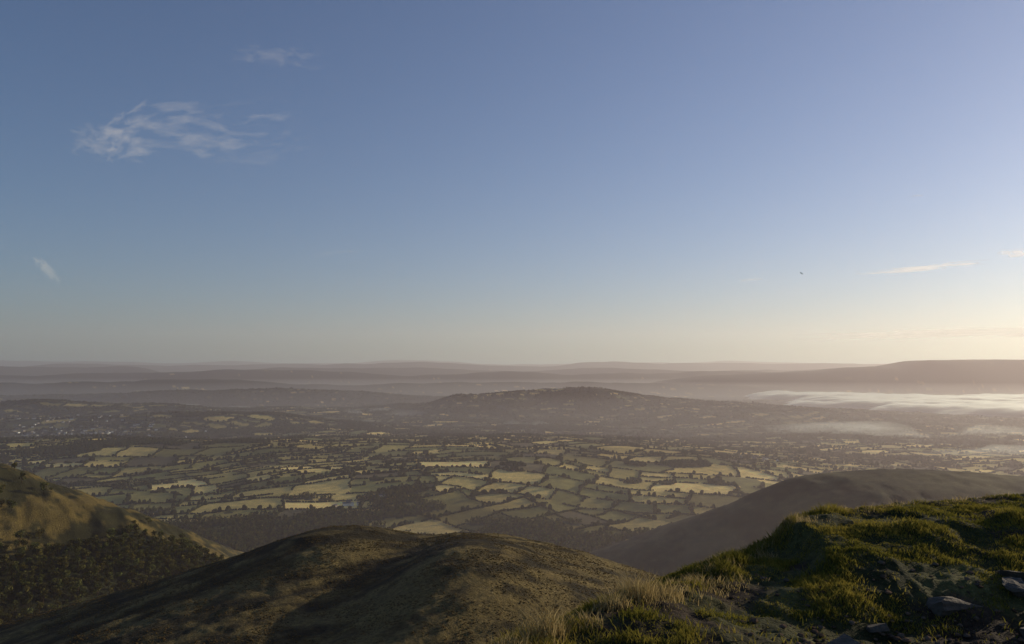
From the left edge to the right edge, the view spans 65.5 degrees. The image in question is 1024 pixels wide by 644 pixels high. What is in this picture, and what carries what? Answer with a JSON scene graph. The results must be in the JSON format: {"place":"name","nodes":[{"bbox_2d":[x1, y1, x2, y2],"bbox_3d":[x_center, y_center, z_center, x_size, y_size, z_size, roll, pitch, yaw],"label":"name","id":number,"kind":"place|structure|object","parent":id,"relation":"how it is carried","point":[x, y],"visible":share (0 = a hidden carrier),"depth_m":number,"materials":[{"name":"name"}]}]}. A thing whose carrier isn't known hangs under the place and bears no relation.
{"place":"outdoors","nodes":[
{"label":"outdoors","id":0,"kind":"place"},
{"bbox_2d":[0,359,1023,643],"bbox_3d":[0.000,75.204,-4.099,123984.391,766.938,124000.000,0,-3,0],"label":"terrain","id":1,"kind":"structure","parent":0,"point":[60,515],"depth_m":1580.02,"materials":[{"name":"green plant"}]},
{"bbox_2d":[0,413,153,425],"bbox_3d":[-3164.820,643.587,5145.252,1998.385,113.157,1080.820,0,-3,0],"label":"village","id":2,"kind":"object","parent":1,"relation":"on","point":[100,416],"visible":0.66,"depth_m":4978.69,"materials":[{"name":"stone"}]},
{"bbox_2d":[1,417,206,437],"bbox_3d":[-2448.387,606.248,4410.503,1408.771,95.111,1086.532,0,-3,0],"label":"village","id":3,"kind":"object","parent":1,"relation":"on","point":[107,430],"visible":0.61,"depth_m":4555.45,"materials":[{"name":"stone"}]},
{"bbox_2d":[0,462,223,623],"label":"woodland","id":4,"kind":"object","parent":1,"relation":"on","point":[192,550],"visible":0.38,"depth_m":937.16,"materials":[{"name":"green plant"}]},
{"bbox_2d":[1,525,660,643],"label":"heather","id":5,"kind":"object","parent":1,"relation":"on","point":[208,578],"visible":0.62,"depth_m":330.15,"materials":[{"name":"brown plant"}]},
{"bbox_2d":[332,494,384,506],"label":"farm buildings","id":6,"kind":"structure","parent":1,"relation":"on","point":[348,503],"depth_m":2139.81,"materials":[{"name":"stone"}]},
{"bbox_2d":[129,485,653,551],"bbox_3d":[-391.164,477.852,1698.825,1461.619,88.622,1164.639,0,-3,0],"label":"woodland","id":7,"kind":"object","parent":1,"relation":"on","point":[249,531],"visible":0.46,"depth_m":1944.59,"materials":[{"name":"green plant"}]},
{"bbox_2d":[0,386,1023,548],"bbox_3d":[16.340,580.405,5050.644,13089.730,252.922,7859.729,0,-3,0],"label":"hedgerows","id":8,"kind":"object","parent":1,"relation":"on","point":[975,442],"visible":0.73,"depth_m":3484.88,"materials":[{"name":"green plant"}]},
{"bbox_2d":[0,389,1023,489],"bbox_3d":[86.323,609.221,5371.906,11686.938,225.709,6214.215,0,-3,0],"label":"distant woodland","id":9,"kind":"object","parent":1,"relation":"on","point":[93,445],"visible":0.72,"depth_m":4932.98,"materials":[{"name":"green plant"}]},
{"bbox_2d":[464,491,1008,643],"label":"dry grass tufts","id":10,"kind":"object","parent":1,"relation":"on","point":[630,596],"visible":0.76,"depth_m":5.62,"materials":[{"name":"beige plant"}]},
{"bbox_2d":[739,455,777,461],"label":"farm buildings","id":11,"kind":"structure","parent":1,"relation":"on","point":[754,457],"depth_m":3042.67,"materials":[{"name":"stone"}]},
{"bbox_2d":[826,633,860,643],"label":"rock","id":12,"kind":"object","parent":1,"relation":"on","point":[844,638],"visible":1,"depth_m":5.13,"materials":[{"name":"stone"}]},
{"bbox_2d":[701,560,1023,643],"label":"gravel","id":13,"kind":"structure","parent":1,"relation":"on","point":[898,637],"depth_m":5.65,"materials":[{"name":"stone"}]},
{"bbox_2d":[866,623,889,632],"bbox_3d":[2.606,2.183,5.689,0.214,0.061,0.137,1,-17,-17],"label":"rock","id":14,"kind":"object","parent":1,"relation":"on","point":[879,627],"visible":0.98,"depth_m":5.63,"materials":[{"name":"stone"}]},
{"bbox_2d":[926,596,982,616],"bbox_3d":[3.300,2.151,6.016,0.430,0.161,0.252,14,-8,-22],"label":"rock","id":15,"kind":"object","parent":1,"relation":"on","point":[942,606],"visible":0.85,"depth_m":5.90,"materials":[{"name":"stone"}]},
{"bbox_2d":[997,570,1023,580],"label":"rock","id":16,"kind":"object","parent":1,"relation":"on","point":[1009,573],"visible":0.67,"depth_m":6.38,"materials":[{"name":"stone"}]},
{"bbox_2d":[1002,577,1023,597],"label":"rock","id":17,"kind":"object","parent":1,"relation":"on","point":[1014,586],"visible":1,"depth_m":6.12,"materials":[{"name":"stone"}]},
{"bbox_2d":[1019,627,1023,637],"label":"rock","id":18,"kind":"object","parent":1,"relation":"on","point":[1021,630],"visible":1,"depth_m":5.61,"materials":[{"name":"stone"}]},
{"bbox_2d":[0,0,1023,364],"label":"sky","id":19,"kind":"structure","parent":0,"point":[502,182],"materials":[{"name":"blue"}]},
{"bbox_2d":[489,493,1023,643],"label":"grass","id":20,"kind":"structure","parent":0,"point":[741,557],"depth_m":6.73,"materials":[{"name":"green plant"}]},
{"bbox_2d":[897,265,946,271],"bbox_3d":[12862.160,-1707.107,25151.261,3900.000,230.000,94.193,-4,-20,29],"label":"cloud","id":21,"kind":"structure","parent":0,"point":[915,268],"depth_m":25209.93,"materials":[{"name":"white"}]},
{"bbox_2d":[831,328,1023,338],"bbox_3d":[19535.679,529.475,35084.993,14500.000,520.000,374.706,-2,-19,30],"label":"cloud","id":22,"kind":"structure","parent":0,"point":[939,333],"depth_m":35266.33,"materials":[{"name":"white"}]}
]}

